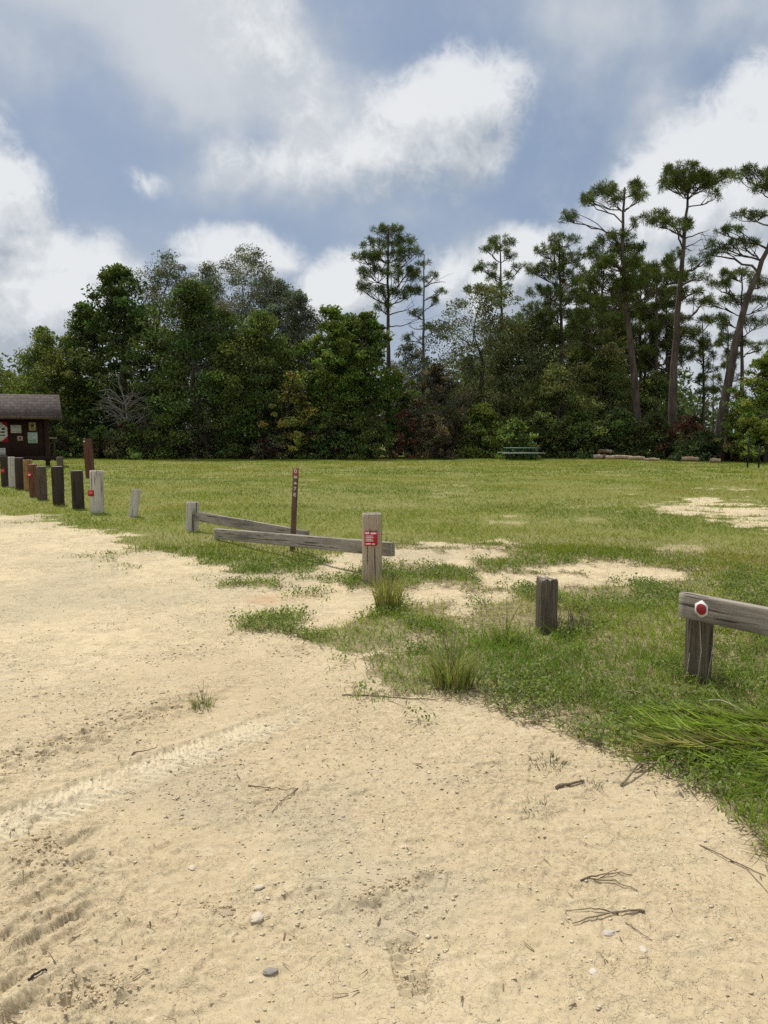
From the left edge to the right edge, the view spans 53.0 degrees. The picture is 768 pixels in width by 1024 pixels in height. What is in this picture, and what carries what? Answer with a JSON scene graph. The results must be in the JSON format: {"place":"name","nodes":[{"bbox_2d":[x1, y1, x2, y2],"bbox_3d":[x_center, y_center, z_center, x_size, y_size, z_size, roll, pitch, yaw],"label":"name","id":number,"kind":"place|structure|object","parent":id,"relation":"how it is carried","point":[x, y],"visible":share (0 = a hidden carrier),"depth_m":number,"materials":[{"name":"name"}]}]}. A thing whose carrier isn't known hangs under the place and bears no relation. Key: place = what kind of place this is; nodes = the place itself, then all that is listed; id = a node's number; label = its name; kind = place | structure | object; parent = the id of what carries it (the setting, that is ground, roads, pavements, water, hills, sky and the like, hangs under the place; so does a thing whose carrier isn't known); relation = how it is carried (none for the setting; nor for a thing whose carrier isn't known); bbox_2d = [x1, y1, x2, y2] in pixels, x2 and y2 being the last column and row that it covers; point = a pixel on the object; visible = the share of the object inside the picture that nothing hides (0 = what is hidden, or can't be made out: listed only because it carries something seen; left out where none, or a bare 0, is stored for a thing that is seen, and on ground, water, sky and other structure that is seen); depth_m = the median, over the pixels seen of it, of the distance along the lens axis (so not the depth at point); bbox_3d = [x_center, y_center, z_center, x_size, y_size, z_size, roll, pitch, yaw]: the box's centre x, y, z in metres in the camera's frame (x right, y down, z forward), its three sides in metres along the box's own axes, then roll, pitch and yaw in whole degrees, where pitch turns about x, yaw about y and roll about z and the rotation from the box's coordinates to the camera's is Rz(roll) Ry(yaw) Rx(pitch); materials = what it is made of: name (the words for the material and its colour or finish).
{"place":"outdoors","nodes":[
{"label":"outdoors","id":0,"kind":"place"},
{"bbox_2d":[0,435,767,1023],"bbox_3d":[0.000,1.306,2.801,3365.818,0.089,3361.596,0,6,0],"label":"ground","id":1,"kind":"structure","parent":0,"point":[82,593],"depth_m":3.33,"materials":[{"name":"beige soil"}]},
{"bbox_2d":[0,456,8,486],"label":"bollard","id":2,"kind":"object","parent":1,"relation":"on","point":[4,470],"visible":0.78,"depth_m":22.40,"materials":[{"name":"black wood"}]},
{"bbox_2d":[8,457,15,487],"bbox_3d":[-10.671,-1.098,22.077,0.179,0.976,0.179,2,6,10],"label":"bollard","id":3,"kind":"object","parent":1,"relation":"on","point":[11,470],"visible":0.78,"depth_m":22.00,"materials":[{"name":"grey wood"}]},
{"bbox_2d":[14,458,23,489],"bbox_3d":[-10.085,-1.019,21.312,0.223,0.972,0.222,1,6,3],"label":"bollard","id":4,"kind":"object","parent":1,"relation":"on","point":[19,480],"visible":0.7,"depth_m":21.22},
{"bbox_2d":[0,394,62,464],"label":"notice kiosk","id":5,"kind":"object","parent":1,"relation":"on","point":[24,427],"visible":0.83,"depth_m":35.89,"materials":[{"name":"brown"}]},
{"bbox_2d":[27,464,36,496],"bbox_3d":[-8.653,-0.731,19.011,0.213,0.904,0.221,-1,6,-1],"label":"bollard","id":6,"kind":"object","parent":1,"relation":"on","point":[31,474],"visible":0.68,"depth_m":18.92,"materials":[{"name":"brown wood"}]},
{"bbox_2d":[36,466,47,499],"bbox_3d":[-8.076,-0.635,18.175,0.228,0.890,0.226,-1,7,-8],"label":"bollard","id":7,"kind":"object","parent":1,"relation":"on","point":[41,478],"visible":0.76,"depth_m":18.08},
{"bbox_2d":[51,466,64,504],"bbox_3d":[-7.168,-0.534,16.925,0.244,0.946,0.243,0,6,2],"label":"bollard","id":8,"kind":"object","parent":1,"relation":"on","point":[57,481],"visible":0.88,"depth_m":16.82,"materials":[{"name":"wood"}]},
{"bbox_2d":[0,325,118,455],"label":"oak tree","id":9,"kind":"object","parent":1,"relation":"on","point":[43,352],"visible":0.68,"depth_m":48.69,"materials":[{"name":"green plant"}]},
{"bbox_2d":[49,416,103,457],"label":"bush","id":10,"kind":"object","parent":1,"relation":"on","point":[73,431],"visible":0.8,"depth_m":47.42,"materials":[{"name":"green plant"}]},
{"bbox_2d":[70,470,84,508],"bbox_3d":[-6.427,-0.422,16.156,0.244,0.899,0.246,1,6,14],"label":"bollard","id":11,"kind":"object","parent":1,"relation":"on","point":[77,487],"visible":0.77,"depth_m":16.06,"materials":[{"name":"wood"}]},
{"bbox_2d":[83,439,93,477],"bbox_3d":[-10.175,-1.807,26.562,0.302,1.429,0.077,-3,6,-12],"label":"board post","id":12,"kind":"object","parent":1,"relation":"on","point":[88,454],"visible":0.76,"depth_m":26.52,"materials":[{"name":"brown wood"}]},
{"bbox_2d":[41,300,139,450],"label":"oak tree","id":13,"kind":"object","parent":1,"relation":"on","point":[79,315],"visible":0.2,"depth_m":50.35,"materials":[{"name":"green plant"}]},
{"bbox_2d":[88,470,103,512],"bbox_3d":[-5.691,-0.357,15.255,0.246,0.941,0.250,1,5,4],"label":"bollard","id":14,"kind":"object","parent":1,"relation":"on","point":[96,485],"visible":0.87,"depth_m":15.15,"materials":[{"name":"grey wood"}]},
{"bbox_2d":[78,425,116,457],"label":"bush","id":15,"kind":"object","parent":1,"relation":"on","point":[97,433],"visible":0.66,"depth_m":46.50,"materials":[{"name":"green plant"}]},
{"bbox_2d":[51,262,195,453],"bbox_3d":[-17.304,-9.784,49.927,9.573,12.716,8.000,0,6,0],"label":"magnolia tree","id":16,"kind":"object","parent":1,"relation":"on","point":[116,309],"visible":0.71,"depth_m":49.12,"materials":[{"name":"green plant"}]},
{"bbox_2d":[88,373,164,456],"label":"dead tree","id":17,"kind":"object","parent":1,"relation":"on","point":[121,412],"visible":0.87,"depth_m":46.22,"materials":[{"name":"grey wood"}]},
{"bbox_2d":[103,419,156,458],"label":"bush","id":18,"kind":"object","parent":1,"relation":"on","point":[116,440],"visible":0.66,"depth_m":45.35,"materials":[{"name":"green plant"}]},
{"bbox_2d":[128,489,140,516],"bbox_3d":[-4.720,-0.138,14.566,0.162,0.598,0.101,7,2,-11],"label":"bollard","id":19,"kind":"object","parent":1,"relation":"on","point":[134,503],"visible":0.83,"depth_m":14.52,"materials":[{"name":"grey wood"}]},
{"bbox_2d":[121,413,192,459],"bbox_3d":[-13.112,-4.396,45.089,4.142,2.840,3.531,-4,7,-36],"label":"bush","id":20,"kind":"object","parent":1,"relation":"on","point":[157,430],"visible":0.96,"depth_m":44.89,"materials":[{"name":"green plant"}]},
{"bbox_2d":[104,248,221,446],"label":"mossy oak tree","id":21,"kind":"object","parent":1,"relation":"on","point":[163,274],"visible":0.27,"depth_m":53.44,"materials":[{"name":"green plant"}]},
{"bbox_2d":[186,502,198,531],"bbox_3d":[-3.079,0.108,12.369,0.182,0.548,0.171,0,5,-28],"label":"fence post","id":22,"kind":"object","parent":1,"relation":"on","point":[192,509],"visible":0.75,"depth_m":12.29,"materials":[{"name":"grey wood"}]},
{"bbox_2d":[109,276,287,457],"bbox_3d":[-11.006,-8.765,47.451,10.446,11.264,9.668,-3,7,-29],"label":"oak tree","id":23,"kind":"object","parent":1,"relation":"on","point":[193,298],"visible":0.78,"depth_m":46.48,"materials":[{"name":"green plant"}]},
{"bbox_2d":[166,423,230,458],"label":"bush","id":24,"kind":"object","parent":1,"relation":"on","point":[202,431],"visible":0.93,"depth_m":45.48,"materials":[{"name":"green plant"}]},
{"bbox_2d":[183,680,224,710],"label":"grass tuft","id":25,"kind":"object","parent":1,"relation":"on","point":[194,704],"visible":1,"depth_m":4.48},
{"bbox_2d":[151,261,273,439],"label":"mossy oak tree","id":26,"kind":"object","parent":1,"relation":"on","point":[210,268],"visible":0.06,"depth_m":54.11,"materials":[{"name":"green plant"}]},
{"bbox_2d":[201,418,260,458],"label":"bush","id":27,"kind":"object","parent":1,"relation":"on","point":[239,451],"visible":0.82,"depth_m":45.34,"materials":[{"name":"green plant"}]},
{"bbox_2d":[179,243,313,447],"bbox_3d":[-9.242,-10.980,53.053,9.121,14.480,9.492,-3,7,-29],"label":"mossy oak tree","id":28,"kind":"object","parent":1,"relation":"on","point":[276,307],"visible":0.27,"depth_m":51.91,"materials":[{"name":"green plant"}]},
{"bbox_2d":[196,512,308,534],"bbox_3d":[-2.030,0.202,11.608,2.346,0.151,0.050,8,10,35],"label":"fence rail","id":29,"kind":"object","parent":1,"relation":"on","point":[243,524],"visible":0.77,"depth_m":11.64,"materials":[{"name":"wood"}]},
{"bbox_2d":[177,304,344,458],"bbox_3d":[-7.349,-8.140,47.646,10.168,9.891,7.306,-4,7,-35],"label":"oak tree","id":30,"kind":"object","parent":1,"relation":"on","point":[259,323],"visible":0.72,"depth_m":46.50,"materials":[{"name":"green plant"}]},
{"bbox_2d":[220,272,321,442],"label":"mossy oak tree","id":31,"kind":"object","parent":1,"relation":"on","point":[285,286],"visible":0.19,"depth_m":54.23,"materials":[{"name":"green plant"}]},
{"bbox_2d":[250,434,293,459],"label":"bush","id":32,"kind":"object","parent":1,"relation":"on","point":[264,449],"visible":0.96,"depth_m":44.52,"materials":[{"name":"green plant"}]},
{"bbox_2d":[257,370,323,458],"bbox_3d":[-5.476,-5.690,45.451,4.012,5.338,3.176,0,6,0],"label":"bush","id":33,"kind":"object","parent":1,"relation":"on","point":[293,400],"visible":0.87,"depth_m":45.16,"materials":[{"name":"green plant"}]},
{"bbox_2d":[290,468,298,550],"bbox_3d":[-1.198,0.004,10.266,0.076,1.178,0.051,3,6,0],"label":"marker stake","id":34,"kind":"object","parent":1,"relation":"on","point":[295,477],"visible":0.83,"depth_m":10.23,"materials":[{"name":"brown wood"}]},
{"bbox_2d":[248,289,341,448],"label":"mossy oak tree","id":35,"kind":"object","parent":1,"relation":"on","point":[301,299],"visible":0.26,"depth_m":51.57,"materials":[{"name":"green plant"}]},
{"bbox_2d":[287,417,356,459],"bbox_3d":[-3.658,-4.285,45.259,4.165,2.577,2.800,0,6,0],"label":"bush","id":36,"kind":"object","parent":1,"relation":"on","point":[321,450],"visible":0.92,"depth_m":44.98,"materials":[{"name":"green plant"}]},
{"bbox_2d":[290,304,381,457],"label":"sweetgum tree","id":37,"kind":"object","parent":1,"relation":"on","point":[335,331],"visible":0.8,"depth_m":46.15,"materials":[{"name":"green plant"}]},
{"bbox_2d":[295,312,412,447],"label":"oak tree","id":38,"kind":"object","parent":1,"relation":"on","point":[349,322],"visible":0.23,"depth_m":47.59,"materials":[{"name":"green plant"}]},
{"bbox_2d":[334,410,397,459],"bbox_3d":[-1.044,-4.450,45.150,3.876,3.140,2.987,-3,7,-24],"label":"bush","id":39,"kind":"object","parent":1,"relation":"on","point":[365,419],"visible":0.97,"depth_m":44.87,"materials":[{"name":"green plant"}]},
{"bbox_2d":[320,309,419,454],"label":"sweetgum tree","id":40,"kind":"object","parent":1,"relation":"on","point":[373,342],"visible":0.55,"depth_m":46.72,"materials":[{"name":"green plant"}]},
{"bbox_2d":[362,512,381,583],"bbox_3d":[-0.127,0.413,8.110,0.196,0.808,0.193,-1,6,-9],"label":"fence post","id":41,"kind":"object","parent":1,"relation":"on","point":[371,537],"visible":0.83,"depth_m":8.02,"materials":[{"name":"grey wood"}]},
{"bbox_2d":[214,528,394,555],"bbox_3d":[-1.205,0.361,9.848,0.056,0.157,4.128,-5,4,-39],"label":"fence rail","id":42,"kind":"object","parent":41,"relation":"attached to","point":[329,543],"visible":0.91,"depth_m":9.60,"materials":[{"name":"wood"}]},
{"bbox_2d":[0,542,753,1023],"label":"crust clods","id":43,"kind":"object","parent":1,"relation":"on","point":[398,882],"visible":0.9,"depth_m":2.77,"materials":[{"name":"sand"}]},
{"bbox_2d":[0,555,761,1023],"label":"litter","id":44,"kind":"object","parent":1,"relation":"on","point":[300,809],"visible":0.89,"depth_m":3.25,"materials":[{"name":"brown plant"}]},
{"bbox_2d":[0,339,767,450],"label":"woods","id":45,"kind":"object","parent":1,"relation":"on","point":[682,402],"visible":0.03,"depth_m":64.36,"materials":[{"name":"green plant"}]},
{"bbox_2d":[364,556,411,613],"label":"grass tuft","id":46,"kind":"object","parent":1,"relation":"on","point":[385,596],"visible":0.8,"depth_m":6.82,"materials":[{"name":"plant"}]},
{"bbox_2d":[349,222,439,453],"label":"pine tree","id":47,"kind":"object","parent":1,"relation":"on","point":[374,256],"visible":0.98,"depth_m":53.08,"materials":[{"name":"green plant"}]},
{"bbox_2d":[389,392,424,458],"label":"bush","id":48,"kind":"object","parent":1,"relation":"on","point":[400,447],"visible":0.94,"depth_m":45.59,"materials":[{"name":"green plant"}]},
{"bbox_2d":[370,340,457,453],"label":"mossy oak tree","id":49,"kind":"object","parent":1,"relation":"on","point":[404,365],"visible":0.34,"depth_m":54.72,"materials":[{"name":"green plant"}]},
{"bbox_2d":[79,543,767,821],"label":"weeds","id":50,"kind":"object","parent":1,"relation":"on","point":[508,684],"visible":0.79,"depth_m":5.73,"materials":[{"name":"green plant"}]},
{"bbox_2d":[399,255,449,447],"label":"pine tree","id":51,"kind":"object","parent":1,"relation":"on","point":[406,336],"visible":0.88,"depth_m":52.68,"materials":[{"name":"green plant"}]},
{"bbox_2d":[88,540,767,871],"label":"thatch","id":52,"kind":"object","parent":1,"relation":"on","point":[556,710],"visible":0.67,"depth_m":5.68,"materials":[{"name":"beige plant"}]},
{"bbox_2d":[409,410,459,459],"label":"bush","id":53,"kind":"object","parent":1,"relation":"on","point":[431,418],"visible":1,"depth_m":44.99,"materials":[{"name":"green plant"}]},
{"bbox_2d":[389,362,484,456],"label":"tree","id":54,"kind":"object","parent":1,"relation":"on","point":[434,374],"visible":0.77,"depth_m":47.61,"materials":[{"name":"green plant"}]},
{"bbox_2d":[406,619,492,693],"bbox_3d":[0.408,0.888,4.805,0.589,0.452,0.551,1,6,9],"label":"grass tuft","id":55,"kind":"object","parent":1,"relation":"on","point":[453,673],"visible":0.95,"depth_m":4.78,"materials":[{"name":"plant"}]},
{"bbox_2d":[452,401,514,457],"bbox_3d":[5.972,-4.990,48.040,3.860,3.818,4.127,-4,7,-36],"label":"bush","id":56,"kind":"object","parent":1,"relation":"on","point":[481,413],"visible":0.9,"depth_m":47.45,"materials":[{"name":"green plant"}]},
{"bbox_2d":[406,280,563,454],"bbox_3d":[6.666,-9.418,51.273,10.313,11.744,7.612,0,6,0],"label":"oak tree","id":57,"kind":"object","parent":1,"relation":"on","point":[481,397],"visible":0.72,"depth_m":50.38,"materials":[{"name":"green plant"}]},
{"bbox_2d":[461,233,528,415],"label":"pine tree","id":58,"kind":"object","parent":1,"relation":"on","point":[492,240],"visible":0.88,"depth_m":54.15,"materials":[{"name":"green plant"}]},
{"bbox_2d":[478,601,531,645],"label":"grass tuft","id":59,"kind":"object","parent":1,"relation":"on","point":[497,633],"visible":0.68,"depth_m":5.78,"materials":[{"name":"plant"}]},
{"bbox_2d":[421,310,605,454],"bbox_3d":[9.293,-9.174,54.340,14.330,10.572,10.925,0,6,0],"label":"oak tree","id":60,"kind":"object","parent":1,"relation":"on","point":[510,361],"visible":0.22,"depth_m":52.68,"materials":[{"name":"green plant"}]},
{"bbox_2d":[489,417,541,459],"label":"bush","id":61,"kind":"object","parent":1,"relation":"on","point":[515,428],"visible":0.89,"depth_m":45.40,"materials":[{"name":"green plant"}]},
{"bbox_2d":[457,308,586,444],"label":"oak tree","id":62,"kind":"object","parent":1,"relation":"on","point":[547,328],"visible":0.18,"depth_m":52.63,"materials":[{"name":"green plant"}]},
{"bbox_2d":[515,301,545,377],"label":"pine tree","id":63,"kind":"object","parent":1,"relation":"on","point":[529,306],"visible":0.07,"depth_m":59.01,"materials":[{"name":"green plant"}]},
{"bbox_2d":[535,576,557,634],"bbox_3d":[1.290,0.767,6.111,0.148,0.521,0.141,-1,6,-14],"label":"fence post","id":64,"kind":"object","parent":1,"relation":"on","point":[546,598],"visible":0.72,"depth_m":6.05,"materials":[{"name":"wood"}]},
{"bbox_2d":[528,282,566,367],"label":"pine tree","id":65,"kind":"object","parent":1,"relation":"on","point":[548,302],"visible":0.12,"depth_m":59.41,"materials":[{"name":"green plant"}]},
{"bbox_2d":[521,416,582,457],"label":"bush","id":66,"kind":"object","parent":1,"relation":"on","point":[546,450],"visible":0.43,"depth_m":47.50,"materials":[{"name":"green plant"}]},
{"bbox_2d":[499,362,608,457],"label":"oak tree","id":67,"kind":"object","parent":1,"relation":"on","point":[555,380],"visible":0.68,"depth_m":47.43,"materials":[{"name":"green plant"}]},
{"bbox_2d":[523,230,599,427],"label":"pine tree","id":68,"kind":"object","parent":1,"relation":"on","point":[559,271],"visible":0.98,"depth_m":51.49,"materials":[{"name":"green plant"}]},
{"bbox_2d":[554,603,590,634],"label":"grass tuft","id":69,"kind":"object","parent":1,"relation":"on","point":[571,616],"visible":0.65,"depth_m":6.06,"materials":[{"name":"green plant"}]},
{"bbox_2d":[539,405,611,458],"bbox_3d":[12.093,-4.905,47.262,4.797,3.406,4.446,0,6,0],"label":"bush","id":70,"kind":"object","parent":1,"relation":"on","point":[584,420],"visible":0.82,"depth_m":46.66,"materials":[{"name":"green plant"}]},
{"bbox_2d":[559,284,594,383],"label":"pine tree","id":71,"kind":"object","parent":1,"relation":"on","point":[581,287],"visible":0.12,"depth_m":58.18,"materials":[{"name":"green plant"}]},
{"bbox_2d":[509,318,681,450],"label":"oak tree","id":72,"kind":"object","parent":1,"relation":"on","point":[586,336],"visible":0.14,"depth_m":55.35,"materials":[{"name":"green plant"}]},
{"bbox_2d":[566,260,627,419],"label":"pine tree","id":73,"kind":"object","parent":1,"relation":"on","point":[601,319],"visible":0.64,"depth_m":53.86,"materials":[{"name":"green plant"}]},
{"bbox_2d":[566,907,644,923],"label":"twig","id":74,"kind":"object","parent":1,"relation":"on","point":[623,911],"visible":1,"depth_m":2.56,"materials":[{"name":"wood"}]},
{"bbox_2d":[588,315,626,443],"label":"pine tree","id":75,"kind":"object","parent":1,"relation":"on","point":[617,330],"visible":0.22,"depth_m":55.75,"materials":[{"name":"green plant"}]},
{"bbox_2d":[569,407,663,457],"bbox_3d":[14.347,-4.783,46.922,4.896,3.248,4.331,-4,7,-36],"label":"bush","id":76,"kind":"object","parent":1,"relation":"on","point":[617,423],"visible":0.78,"depth_m":46.56,"materials":[{"name":"green plant"}]},
{"bbox_2d":[567,342,667,455],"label":"oak tree","id":77,"kind":"object","parent":1,"relation":"on","point":[603,365],"visible":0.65,"depth_m":50.73,"materials":[{"name":"green plant"}]},
{"bbox_2d":[594,262,640,400],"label":"pine tree","id":78,"kind":"object","parent":1,"relation":"on","point":[632,314],"visible":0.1,"depth_m":58.82,"materials":[{"name":"green plant"}]},
{"bbox_2d":[558,175,690,451],"bbox_3d":[14.354,-11.992,47.503,6.924,17.624,7.078,0,6,0],"label":"pine tree","id":79,"kind":"object","parent":1,"relation":"on","point":[621,251],"visible":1,"depth_m":47.26,"materials":[{"name":"green plant"}]},
{"bbox_2d":[618,253,658,386],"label":"pine tree","id":80,"kind":"object","parent":1,"relation":"on","point":[640,333],"visible":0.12,"depth_m":61.29,"materials":[{"name":"green plant"}]},
{"bbox_2d":[618,412,681,458],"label":"bush","id":81,"kind":"object","parent":1,"relation":"on","point":[654,422],"visible":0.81,"depth_m":45.90,"materials":[{"name":"green plant"}]},
{"bbox_2d":[623,309,677,412],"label":"pine tree","id":82,"kind":"object","parent":1,"relation":"on","point":[644,366],"visible":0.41,"depth_m":55.87,"materials":[{"name":"green plant"}]},
{"bbox_2d":[626,370,685,451],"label":"oak tree","id":83,"kind":"object","parent":1,"relation":"on","point":[654,386],"visible":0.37,"depth_m":51.09,"materials":[{"name":"green plant"}]},
{"bbox_2d":[624,258,713,411],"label":"pine tree","id":84,"kind":"object","parent":1,"relation":"on","point":[656,335],"visible":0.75,"depth_m":54.77,"materials":[{"name":"green plant"}]},
{"bbox_2d":[651,245,690,408],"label":"pine tree","id":85,"kind":"object","parent":1,"relation":"on","point":[673,253],"visible":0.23,"depth_m":58.39,"materials":[{"name":"green plant"}]},
{"bbox_2d":[652,284,693,378],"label":"pine tree","id":86,"kind":"object","parent":1,"relation":"on","point":[669,357],"visible":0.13,"depth_m":59.71,"materials":[{"name":"green plant"}]},
{"bbox_2d":[653,414,710,459],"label":"bush","id":87,"kind":"object","parent":1,"relation":"on","point":[689,427],"visible":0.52,"depth_m":44.83,"materials":[{"name":"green plant"}]},
{"bbox_2d":[599,688,767,795],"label":"clump of long grass","id":88,"kind":"object","parent":1,"relation":"on","point":[689,732],"visible":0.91,"depth_m":3.86,"materials":[{"name":"green plant"}]},
{"bbox_2d":[638,159,734,456],"bbox_3d":[18.435,-12.296,47.422,5.378,18.176,5.504,0,6,0],"label":"pine tree","id":89,"kind":"object","parent":1,"relation":"on","point":[679,179],"visible":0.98,"depth_m":46.89,"materials":[{"name":"green plant"}]},
{"bbox_2d":[684,619,713,683],"bbox_3d":[2.014,0.896,4.934,0.152,0.528,0.151,1,6,12],"label":"fence post","id":90,"kind":"object","parent":1,"relation":"on","point":[692,640],"visible":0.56,"depth_m":4.86,"materials":[{"name":"wood"}]},
{"bbox_2d":[678,592,767,635],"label":"fence rail","id":91,"kind":"object","parent":90,"relation":"attached to","point":[746,617],"visible":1,"depth_m":4.53,"materials":[{"name":"grey wood"}]},
{"bbox_2d":[667,430,732,460],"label":"bush","id":92,"kind":"object","parent":1,"relation":"on","point":[699,443],"visible":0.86,"depth_m":42.69,"materials":[{"name":"green plant"}]},
{"bbox_2d":[681,313,726,450],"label":"pine tree","id":93,"kind":"object","parent":1,"relation":"on","point":[702,376],"visible":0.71,"depth_m":56.79,"materials":[{"name":"green plant"}]},
{"bbox_2d":[709,320,747,443],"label":"pine tree","id":94,"kind":"object","parent":1,"relation":"on","point":[725,350],"visible":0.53,"depth_m":65.08,"materials":[{"name":"green plant"}]},
{"bbox_2d":[717,431,743,461],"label":"bush","id":95,"kind":"object","parent":1,"relation":"on","point":[723,456],"visible":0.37,"depth_m":41.69,"materials":[{"name":"green plant"}]},
{"bbox_2d":[695,161,767,445],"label":"pine tree","id":96,"kind":"object","parent":1,"relation":"on","point":[746,172],"visible":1,"depth_m":43.59,"materials":[{"name":"green plant"}]},
{"bbox_2d":[695,266,767,430],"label":"pine tree","id":97,"kind":"object","parent":1,"relation":"on","point":[729,276],"visible":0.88,"depth_m":52.77,"materials":[{"name":"green plant"}]},
{"bbox_2d":[712,390,763,460],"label":"sweetgum tree","id":98,"kind":"object","parent":1,"relation":"on","point":[728,423],"visible":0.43,"depth_m":41.51,"materials":[{"name":"green plant"}]},
{"bbox_2d":[722,350,767,462],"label":"sweetgum tree","id":99,"kind":"object","parent":1,"relation":"on","point":[758,382],"visible":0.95,"depth_m":39.44,"materials":[{"name":"green plant"}]},
{"bbox_2d":[735,430,766,461],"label":"bush","id":100,"kind":"object","parent":1,"relation":"on","point":[754,460],"visible":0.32,"depth_m":40.74,"materials":[{"name":"green plant"}]},
{"bbox_2d":[0,455,767,858],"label":"grass","id":101,"kind":"structure","parent":0,"point":[548,643],"depth_m":10.25,"materials":[{"name":"plant"}]},
{"bbox_2d":[0,0,767,432],"label":"sky","id":102,"kind":"structure","parent":0,"point":[131,130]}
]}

